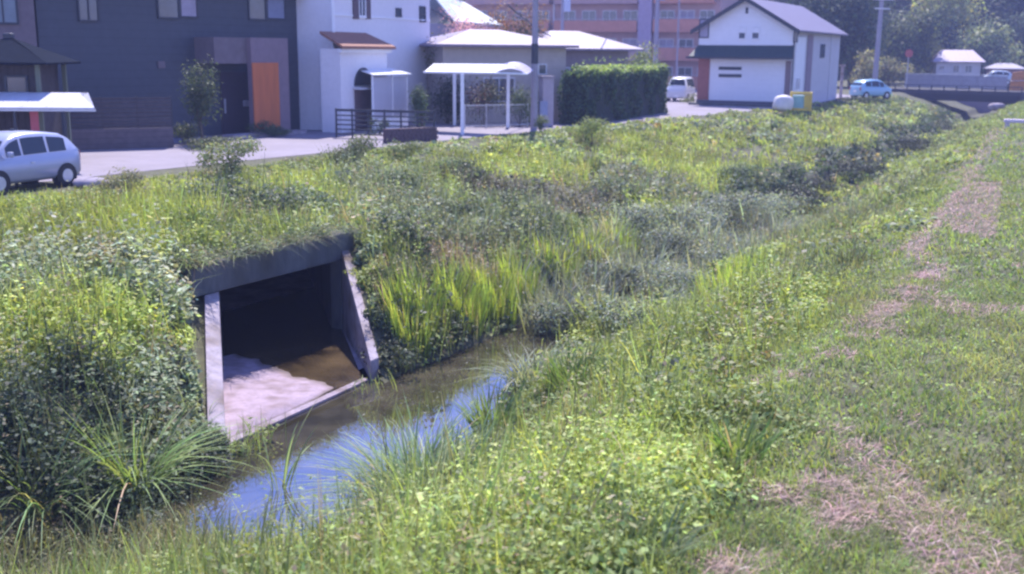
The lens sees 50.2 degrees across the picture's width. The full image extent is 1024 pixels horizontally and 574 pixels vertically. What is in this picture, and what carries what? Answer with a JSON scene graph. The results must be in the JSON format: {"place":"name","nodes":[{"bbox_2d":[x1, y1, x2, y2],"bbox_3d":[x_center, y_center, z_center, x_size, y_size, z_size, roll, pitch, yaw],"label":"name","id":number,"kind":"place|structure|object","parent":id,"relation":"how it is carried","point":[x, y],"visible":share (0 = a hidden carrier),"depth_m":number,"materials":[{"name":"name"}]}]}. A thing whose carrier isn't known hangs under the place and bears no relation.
{"place":"outdoors","nodes":[
{"label":"outdoors","id":0,"kind":"place"},
{"bbox_2d":[222,286,361,406],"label":"shallow water","id":1,"kind":"structure","parent":0,"point":[295,334],"depth_m":23.53,"materials":[{"name":"brown liquid"}]},
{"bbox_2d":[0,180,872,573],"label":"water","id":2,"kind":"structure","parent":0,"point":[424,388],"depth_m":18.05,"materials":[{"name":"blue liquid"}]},
{"bbox_2d":[242,399,330,492],"bbox_3d":[-3.256,2.344,15.280,1.334,1.248,1.855,-3,13,-15],"label":"grass clump","id":3,"kind":"object","parent":2,"relation":"on","point":[288,456],"visible":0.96,"depth_m":15.55,"materials":[{"name":"green plant"}]},
{"bbox_2d":[254,395,516,540],"bbox_3d":[-1.312,2.324,14.416,4.330,1.683,4.364,1,12,0],"label":"grass clump","id":4,"kind":"object","parent":2,"relation":"on","point":[438,435],"visible":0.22,"depth_m":14.78,"materials":[{"name":"green plant"}]},
{"bbox_2d":[38,89,858,181],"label":"road","id":5,"kind":"structure","parent":0,"point":[101,162],"depth_m":41.21,"materials":[{"name":"grey asphalt"}]},
{"bbox_2d":[0,130,80,194],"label":"car","id":6,"kind":"object","parent":5,"relation":"on","point":[29,157],"visible":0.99,"depth_m":27.48,"materials":[{"name":"silver metal"}]},
{"bbox_2d":[70,96,173,149],"bbox_3d":[-13.905,-5.833,38.858,3.627,1.863,0.150,-6,14,-26],"label":"boundary fence","id":7,"kind":"object","parent":5,"relation":"on","point":[137,136],"visible":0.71,"depth_m":38.90,"materials":[{"name":"grey concrete"}]},
{"bbox_2d":[335,108,434,137],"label":"rail fence","id":8,"kind":"object","parent":5,"relation":"on","point":[384,116],"visible":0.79,"depth_m":44.38,"materials":[{"name":"metal"}]},
{"bbox_2d":[361,67,411,129],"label":"shelter","id":9,"kind":"object","parent":5,"relation":"on","point":[389,93],"visible":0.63,"depth_m":49.47,"materials":[{"name":"white paint"}]},
{"bbox_2d":[383,127,437,142],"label":"planter wall","id":10,"kind":"structure","parent":5,"relation":"on","point":[425,134],"depth_m":42.88,"materials":[{"name":"brick"}]},
{"bbox_2d":[423,62,532,134],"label":"carport","id":11,"kind":"object","parent":5,"relation":"on","point":[460,69],"visible":1,"depth_m":48.44,"materials":[{"name":"white paint"}]},
{"bbox_2d":[464,103,528,127],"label":"fence","id":12,"kind":"object","parent":5,"relation":"on","point":[486,125],"visible":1,"depth_m":51.65,"materials":[{"name":"metal"}]},
{"bbox_2d":[538,76,555,125],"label":"gate pillar","id":13,"kind":"structure","parent":5,"relation":"on","point":[546,94],"depth_m":53.02,"materials":[{"name":"paint"}]},
{"bbox_2d":[666,77,694,100],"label":"car","id":14,"kind":"object","parent":5,"relation":"on","point":[682,87],"visible":0.8,"depth_m":81.35,"materials":[{"name":"white paint"}]},
{"bbox_2d":[686,0,847,106],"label":"house","id":15,"kind":"structure","parent":5,"relation":"on","point":[757,53],"depth_m":75.71,"materials":[{"name":"white paint"}]},
{"bbox_2d":[792,37,805,97],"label":"side door panel","id":16,"kind":"structure","parent":15,"relation":"in","point":[799,60],"depth_m":75.58,"materials":[{"name":"white paint"}]},
{"bbox_2d":[0,80,1023,573],"bbox_3d":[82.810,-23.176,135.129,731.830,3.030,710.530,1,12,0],"label":"ground","id":17,"kind":"structure","parent":0,"point":[962,110],"depth_m":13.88,"materials":[{"name":"green plant"}]},
{"bbox_2d":[0,0,36,45],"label":"house","id":18,"kind":"structure","parent":17,"relation":"on","point":[17,18],"depth_m":38.02,"materials":[{"name":"paint"}]},
{"bbox_2d":[0,0,18,24],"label":"window","id":19,"kind":"structure","parent":18,"relation":"in","point":[9,15],"depth_m":37.83,"materials":[{"name":"glass"}]},
{"bbox_2d":[0,33,95,141],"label":"pavilion shed","id":20,"kind":"structure","parent":17,"relation":"on","point":[29,81],"depth_m":33.13,"materials":[{"name":"metal"}]},
{"bbox_2d":[3,75,28,91],"bbox_3d":[-15.043,-6.103,33.190,0.700,0.650,0.100,0,12,-4],"label":"window","id":21,"kind":"structure","parent":20,"relation":"in","point":[12,83],"depth_m":33.17,"materials":[{"name":"glass"}]},
{"bbox_2d":[0,405,163,555],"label":"grass clump","id":22,"kind":"object","parent":17,"relation":"on","point":[32,510],"visible":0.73,"depth_m":14.23,"materials":[{"name":"green plant"}]},
{"bbox_2d":[89,165,146,194],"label":"shrub","id":23,"kind":"object","parent":17,"relation":"on","point":[124,176],"visible":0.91,"depth_m":27.02,"materials":[{"name":"green plant"}]},
{"bbox_2d":[1,371,280,540],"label":"grass clump","id":24,"kind":"object","parent":17,"relation":"on","point":[174,452],"visible":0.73,"depth_m":14.99,"materials":[{"name":"green plant"}]},
{"bbox_2d":[33,0,306,138],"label":"house","id":25,"kind":"structure","parent":17,"relation":"on","point":[129,48],"depth_m":43.74,"materials":[{"name":"grey paint"}]},
{"bbox_2d":[76,0,100,21],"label":"window","id":26,"kind":"structure","parent":25,"relation":"in","point":[87,10],"depth_m":40.12,"materials":[{"name":"glass"}]},
{"bbox_2d":[156,0,180,18],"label":"window","id":27,"kind":"structure","parent":25,"relation":"in","point":[166,9],"depth_m":42.94,"materials":[{"name":"glass"}]},
{"bbox_2d":[219,72,248,134],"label":"door","id":28,"kind":"structure","parent":25,"relation":"in","point":[233,88],"depth_m":46.11,"materials":[{"name":"metal"}]},
{"bbox_2d":[247,0,267,20],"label":"window","id":29,"kind":"structure","parent":25,"relation":"in","point":[257,9],"depth_m":46.60,"materials":[{"name":"glass"}]},
{"bbox_2d":[267,0,286,19],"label":"window","id":30,"kind":"structure","parent":25,"relation":"in","point":[276,9],"depth_m":47.45,"materials":[{"name":"glass"}]},
{"bbox_2d":[157,475,206,502],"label":"bush","id":31,"kind":"object","parent":17,"relation":"on","point":[187,489],"visible":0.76,"depth_m":15.28,"materials":[{"name":"green plant"}]},
{"bbox_2d":[177,54,222,138],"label":"tree","id":32,"kind":"object","parent":17,"relation":"on","point":[201,99],"visible":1,"depth_m":40.68,"materials":[{"name":"green plant"}]},
{"bbox_2d":[172,420,230,451],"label":"bush","id":33,"kind":"object","parent":17,"relation":"on","point":[216,437],"visible":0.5,"depth_m":16.39,"materials":[{"name":"green plant"}]},
{"bbox_2d":[180,135,235,150],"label":"shrub","id":34,"kind":"object","parent":17,"relation":"on","point":[220,140],"visible":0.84,"depth_m":38.77,"materials":[{"name":"green plant"}]},
{"bbox_2d":[180,448,236,482],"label":"bush","id":35,"kind":"object","parent":17,"relation":"on","point":[217,461],"visible":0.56,"depth_m":15.92,"materials":[{"name":"green plant"}]},
{"bbox_2d":[191,134,265,174],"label":"shrub","id":36,"kind":"object","parent":17,"relation":"on","point":[250,144],"visible":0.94,"depth_m":31.26,"materials":[{"name":"green plant"}]},
{"bbox_2d":[176,230,378,448],"bbox_3d":[-5.515,-0.022,24.903,3.670,2.700,16.888,-3,12,-14],"label":"culvert","id":37,"kind":"object","parent":17,"relation":"on","point":[320,265],"visible":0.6,"depth_m":22.21,"materials":[{"name":"concrete"}]},
{"bbox_2d":[157,215,371,277],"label":"hanging weeds","id":38,"kind":"object","parent":37,"relation":"on","point":[251,248],"visible":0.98,"depth_m":21.72,"materials":[{"name":"green plant"}]},
{"bbox_2d":[223,354,332,438],"bbox_3d":[-4.213,1.649,21.156,2.696,0.219,7.914,-3,13,-15],"label":"sediment","id":39,"kind":"object","parent":37,"relation":"on","point":[254,387],"visible":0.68,"depth_m":19.70,"materials":[{"name":"beige sand"}]},
{"bbox_2d":[245,181,348,215],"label":"shrub","id":40,"kind":"object","parent":17,"relation":"on","point":[313,195],"visible":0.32,"depth_m":26.62,"materials":[{"name":"green plant"}]},
{"bbox_2d":[316,132,382,166],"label":"shrub","id":41,"kind":"object","parent":17,"relation":"on","point":[354,146],"visible":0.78,"depth_m":34.24,"materials":[{"name":"green plant"}]},
{"bbox_2d":[296,0,429,132],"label":"house","id":42,"kind":"structure","parent":17,"relation":"on","point":[342,44],"depth_m":48.88,"materials":[{"name":"white paint"}]},
{"bbox_2d":[354,89,371,130],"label":"door","id":43,"kind":"structure","parent":42,"relation":"in","point":[362,98],"depth_m":48.83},
{"bbox_2d":[356,333,422,370],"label":"shrub","id":44,"kind":"object","parent":17,"relation":"on","point":[393,355],"visible":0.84,"depth_m":21.03,"materials":[{"name":"green plant"}]},
{"bbox_2d":[366,163,426,199],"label":"bush","id":45,"kind":"object","parent":17,"relation":"on","point":[401,177],"visible":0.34,"depth_m":31.34,"materials":[{"name":"green plant"}]},
{"bbox_2d":[0,142,800,573],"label":"tall weeds","id":46,"kind":"object","parent":17,"relation":"on","point":[274,172],"visible":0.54,"depth_m":18.19,"materials":[{"name":"green plant"}]},
{"bbox_2d":[274,393,529,534],"bbox_3d":[-0.989,2.255,13.188,3.869,1.694,4.110,11,16,41],"label":"grass clump","id":47,"kind":"object","parent":17,"relation":"on","point":[415,462],"visible":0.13,"depth_m":13.42,"materials":[{"name":"green plant"}]},
{"bbox_2d":[376,138,429,161],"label":"shrub","id":48,"kind":"object","parent":17,"relation":"on","point":[412,146],"visible":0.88,"depth_m":36.77,"materials":[{"name":"green plant"}]},
{"bbox_2d":[374,263,441,362],"bbox_3d":[-2.062,0.540,21.939,1.395,1.927,1.431,-4,13,-20],"label":"reed clump","id":49,"kind":"object","parent":17,"relation":"on","point":[395,322],"visible":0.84,"depth_m":21.80,"materials":[{"name":"green plant"}]},
{"bbox_2d":[407,83,430,127],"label":"shrub","id":50,"kind":"object","parent":17,"relation":"on","point":[418,100],"visible":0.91,"depth_m":49.69,"materials":[{"name":"green plant"}]},
{"bbox_2d":[389,253,458,347],"bbox_3d":[-1.806,0.249,22.595,1.483,1.975,1.478,1,12,0],"label":"reed clump","id":51,"kind":"object","parent":17,"relation":"on","point":[439,305],"visible":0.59,"depth_m":22.52,"materials":[{"name":"green plant"}]},
{"bbox_2d":[425,74,471,124],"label":"shrub","id":52,"kind":"object","parent":17,"relation":"on","point":[446,102],"visible":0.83,"depth_m":53.76,"materials":[{"name":"green plant"}]},
{"bbox_2d":[421,193,483,222],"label":"bush","id":53,"kind":"object","parent":17,"relation":"on","point":[460,208],"visible":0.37,"depth_m":29.96,"materials":[{"name":"green plant"}]},
{"bbox_2d":[426,255,494,338],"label":"reed clump","id":54,"kind":"object","parent":17,"relation":"on","point":[478,314],"visible":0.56,"depth_m":23.65,"materials":[{"name":"green plant"}]},
{"bbox_2d":[428,156,493,178],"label":"bush","id":55,"kind":"object","parent":17,"relation":"on","point":[463,163],"visible":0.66,"depth_m":35.36,"materials":[{"name":"green plant"}]},
{"bbox_2d":[430,0,502,36],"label":"house","id":56,"kind":"structure","parent":17,"relation":"on","point":[436,6],"depth_m":68.88,"materials":[{"name":"metal"}]},
{"bbox_2d":[0,94,962,573],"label":"weeds","id":57,"kind":"object","parent":17,"relation":"on","point":[100,266],"visible":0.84,"depth_m":23.75,"materials":[{"name":"green plant"}]},
{"bbox_2d":[464,74,512,124],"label":"shrub","id":58,"kind":"object","parent":17,"relation":"on","point":[485,96],"visible":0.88,"depth_m":52.91,"materials":[{"name":"green plant"}]},
{"bbox_2d":[441,368,541,435],"bbox_3d":[-0.330,1.938,17.930,1.763,0.981,1.767,1,12,0],"label":"grass clump","id":59,"kind":"object","parent":17,"relation":"on","point":[508,408],"visible":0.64,"depth_m":17.91,"materials":[{"name":"green plant"}]},
{"bbox_2d":[460,251,528,328],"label":"reed clump","id":60,"kind":"object","parent":17,"relation":"on","point":[502,297],"visible":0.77,"depth_m":24.71,"materials":[{"name":"green plant"}]},
{"bbox_2d":[0,101,1023,573],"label":"weeds","id":61,"kind":"object","parent":17,"relation":"on","point":[616,443],"visible":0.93,"depth_m":10.54,"materials":[{"name":"green plant"}]},
{"bbox_2d":[478,185,546,218],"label":"bush","id":62,"kind":"object","parent":17,"relation":"on","point":[515,201],"visible":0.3,"depth_m":31.92,"materials":[{"name":"green plant"}]},
{"bbox_2d":[481,0,552,37],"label":"tree","id":63,"kind":"object","parent":17,"relation":"on","point":[517,30],"visible":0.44,"depth_m":63.69,"materials":[{"name":"green plant"}]},
{"bbox_2d":[455,337,580,395],"bbox_3d":[0.225,1.362,20.571,2.812,1.009,2.992,-11,17,-42],"label":"grass clump","id":64,"kind":"object","parent":17,"relation":"on","point":[513,377],"visible":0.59,"depth_m":20.38,"materials":[{"name":"green plant"}]},
{"bbox_2d":[500,81,538,126],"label":"shrub","id":65,"kind":"object","parent":17,"relation":"on","point":[519,100],"visible":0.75,"depth_m":52.67,"materials":[{"name":"green plant"}]},
{"bbox_2d":[492,248,548,309],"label":"reed clump","id":66,"kind":"object","parent":17,"relation":"on","point":[519,285],"visible":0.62,"depth_m":25.84,"materials":[{"name":"green plant"}]},
{"bbox_2d":[420,29,644,122],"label":"bungalow","id":67,"kind":"object","parent":17,"relation":"on","point":[558,51],"visible":0.54,"depth_m":55.51,"materials":[{"name":"metal"}]},
{"bbox_2d":[483,77,514,101],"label":"window","id":68,"kind":"structure","parent":67,"relation":"in","point":[502,83],"depth_m":55.13,"materials":[{"name":"glass"}]},
{"bbox_2d":[530,0,537,128],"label":"utility pole","id":69,"kind":"object","parent":17,"relation":"on","point":[534,79],"visible":0.79,"depth_m":50.39,"materials":[{"name":"concrete"}]},
{"bbox_2d":[526,229,586,290],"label":"reed clump","id":70,"kind":"object","parent":17,"relation":"on","point":[536,245],"visible":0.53,"depth_m":27.50,"materials":[{"name":"green plant"}]},
{"bbox_2d":[520,298,593,335],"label":"bush","id":71,"kind":"object","parent":17,"relation":"on","point":[557,322],"visible":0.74,"depth_m":24.15,"materials":[{"name":"green plant"}]},
{"bbox_2d":[531,335,623,398],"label":"grass clump","id":72,"kind":"object","parent":17,"relation":"on","point":[553,371],"visible":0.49,"depth_m":18.60,"materials":[{"name":"green plant"}]},
{"bbox_2d":[563,115,614,144],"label":"shrub","id":73,"kind":"object","parent":17,"relation":"on","point":[596,125],"visible":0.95,"depth_m":47.11,"materials":[{"name":"green plant"}]},
{"bbox_2d":[567,222,619,264],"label":"reed clump","id":74,"kind":"object","parent":17,"relation":"on","point":[581,234],"visible":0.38,"depth_m":29.36,"materials":[{"name":"green plant"}]},
{"bbox_2d":[465,0,738,89],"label":"apartment building","id":75,"kind":"structure","parent":17,"relation":"on","point":[630,22],"depth_m":111.10,"materials":[{"name":"brick"}]},
{"bbox_2d":[556,56,669,124],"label":"hedge","id":76,"kind":"object","parent":17,"relation":"on","point":[604,91],"visible":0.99,"depth_m":57.08,"materials":[{"name":"green plant"}]},
{"bbox_2d":[577,171,648,199],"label":"bush","id":77,"kind":"object","parent":17,"relation":"on","point":[619,184],"visible":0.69,"depth_m":37.42,"materials":[{"name":"green plant"}]},
{"bbox_2d":[574,255,656,293],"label":"bush","id":78,"kind":"object","parent":17,"relation":"on","point":[615,270],"visible":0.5,"depth_m":28.08,"materials":[{"name":"green plant"}]},
{"bbox_2d":[580,293,668,330],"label":"bush","id":79,"kind":"object","parent":17,"relation":"on","point":[603,312],"visible":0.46,"depth_m":22.78,"materials":[{"name":"green plant"}]},
{"bbox_2d":[583,201,683,235],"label":"bush","id":80,"kind":"object","parent":17,"relation":"on","point":[642,218],"visible":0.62,"depth_m":32.71,"materials":[{"name":"green plant"}]},
{"bbox_2d":[553,478,721,570],"bbox_3d":[0.826,1.747,7.825,1.336,0.584,1.221,1,12,0],"label":"grass clump","id":81,"kind":"object","parent":17,"relation":"on","point":[686,547],"visible":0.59,"depth_m":7.74,"materials":[{"name":"green plant"}]},
{"bbox_2d":[622,222,714,265],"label":"bush","id":82,"kind":"object","parent":17,"relation":"on","point":[671,239],"visible":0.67,"depth_m":31.50,"materials":[{"name":"green plant"}]},
{"bbox_2d":[621,259,715,298],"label":"bush","id":83,"kind":"object","parent":17,"relation":"on","point":[672,278],"visible":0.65,"depth_m":26.80,"materials":[{"name":"green plant"}]},
{"bbox_2d":[648,196,758,241],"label":"bush","id":84,"kind":"object","parent":17,"relation":"on","point":[714,209],"visible":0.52,"depth_m":35.68,"materials":[{"name":"green plant"}]},
{"bbox_2d":[669,237,755,274],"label":"bush","id":85,"kind":"object","parent":17,"relation":"on","point":[719,255],"visible":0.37,"depth_m":30.84,"materials":[{"name":"green plant"}]},
{"bbox_2d":[688,253,754,301],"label":"reed clump","id":86,"kind":"object","parent":17,"relation":"on","point":[720,273],"visible":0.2,"depth_m":21.88,"materials":[{"name":"green plant"}]},
{"bbox_2d":[711,159,769,182],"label":"bush","id":87,"kind":"object","parent":17,"relation":"on","point":[740,168],"visible":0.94,"depth_m":44.88,"materials":[{"name":"green plant"}]},
{"bbox_2d":[686,188,796,227],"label":"bush","id":88,"kind":"object","parent":17,"relation":"on","point":[733,202],"visible":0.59,"depth_m":38.74,"materials":[{"name":"green plant"}]},
{"bbox_2d":[690,407,799,462],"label":"grass clump","id":89,"kind":"object","parent":17,"relation":"on","point":[751,429],"visible":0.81,"depth_m":9.58,"materials":[{"name":"green plant"}]},
{"bbox_2d":[743,189,827,222],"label":"bush","id":90,"kind":"object","parent":17,"relation":"on","point":[797,204],"visible":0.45,"depth_m":40.55,"materials":[{"name":"green plant"}]},
{"bbox_2d":[774,181,832,202],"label":"bush","id":91,"kind":"object","parent":17,"relation":"on","point":[810,193],"visible":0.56,"depth_m":45.69,"materials":[{"name":"green plant"}]},
{"bbox_2d":[819,0,896,86],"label":"tree","id":92,"kind":"object","parent":17,"relation":"on","point":[849,21],"visible":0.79,"depth_m":119.08,"materials":[{"name":"green plant"}]},
{"bbox_2d":[827,159,891,178],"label":"bush","id":93,"kind":"object","parent":17,"relation":"on","point":[848,167],"visible":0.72,"depth_m":55.13,"materials":[{"name":"green plant"}]},
{"bbox_2d":[848,47,885,82],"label":"tree","id":94,"kind":"object","parent":17,"relation":"on","point":[866,64],"visible":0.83,"depth_m":109.55,"materials":[{"name":"green plant"}]},
{"bbox_2d":[849,79,891,98],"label":"car","id":95,"kind":"object","parent":17,"relation":"on","point":[873,88],"visible":0.94,"depth_m":90.08,"materials":[{"name":"blue paint"}]},
{"bbox_2d":[872,0,889,79],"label":"utility pole","id":96,"kind":"object","parent":17,"relation":"on","point":[877,45],"visible":0.68,"depth_m":99.23,"materials":[{"name":"concrete"}]},
{"bbox_2d":[878,56,915,85],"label":"tree","id":97,"kind":"object","parent":17,"relation":"on","point":[893,71],"visible":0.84,"depth_m":128.20,"materials":[{"name":"green plant"}]},
{"bbox_2d":[879,1,951,77],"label":"tree","id":98,"kind":"object","parent":17,"relation":"on","point":[912,35],"visible":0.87,"depth_m":140.30,"materials":[{"name":"green plant"}]},
{"bbox_2d":[891,135,939,152],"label":"bush","id":99,"kind":"object","parent":17,"relation":"on","point":[918,143],"visible":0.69,"depth_m":69.08,"materials":[{"name":"green plant"}]},
{"bbox_2d":[886,84,1023,106],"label":"bridge","id":100,"kind":"structure","parent":17,"relation":"on","point":[1008,97],"depth_m":104.32,"materials":[{"name":"concrete"}]},
{"bbox_2d":[904,73,1007,88],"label":"roadside wall","id":101,"kind":"structure","parent":17,"relation":"on","point":[955,80],"depth_m":122.67,"materials":[{"name":"concrete"}]},
{"bbox_2d":[928,50,985,75],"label":"house","id":102,"kind":"structure","parent":17,"relation":"on","point":[956,61],"depth_m":138.66,"materials":[{"name":"paint"}]},
{"bbox_2d":[438,0,1022,79],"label":"hill","id":103,"kind":"structure","parent":0,"point":[922,71],"depth_m":169.96,"materials":[{"name":"green plant"}]},
{"bbox_2d":[437,0,1023,68],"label":"forest","id":104,"kind":"object","parent":103,"relation":"on","point":[995,9],"visible":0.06,"depth_m":164.39,"materials":[{"name":"green plant"}]},
{"bbox_2d":[909,0,991,46],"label":"tree","id":105,"kind":"object","parent":103,"relation":"on","point":[958,10],"visible":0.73,"depth_m":163.11,"materials":[{"name":"green plant"}]},
{"bbox_2d":[947,13,1023,75],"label":"tree","id":106,"kind":"object","parent":103,"relation":"on","point":[987,43],"visible":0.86,"depth_m":154.27,"materials":[{"name":"green plant"}]},
{"bbox_2d":[998,11,1023,70],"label":"tree","id":107,"kind":"object","parent":103,"relation":"on","point":[1018,28],"visible":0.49,"depth_m":160.16,"materials":[{"name":"green plant"}]},
{"bbox_2d":[453,114,1023,573],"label":"dry grass","id":108,"kind":"structure","parent":0,"point":[877,486],"depth_m":8.91,"materials":[{"name":"plant"}]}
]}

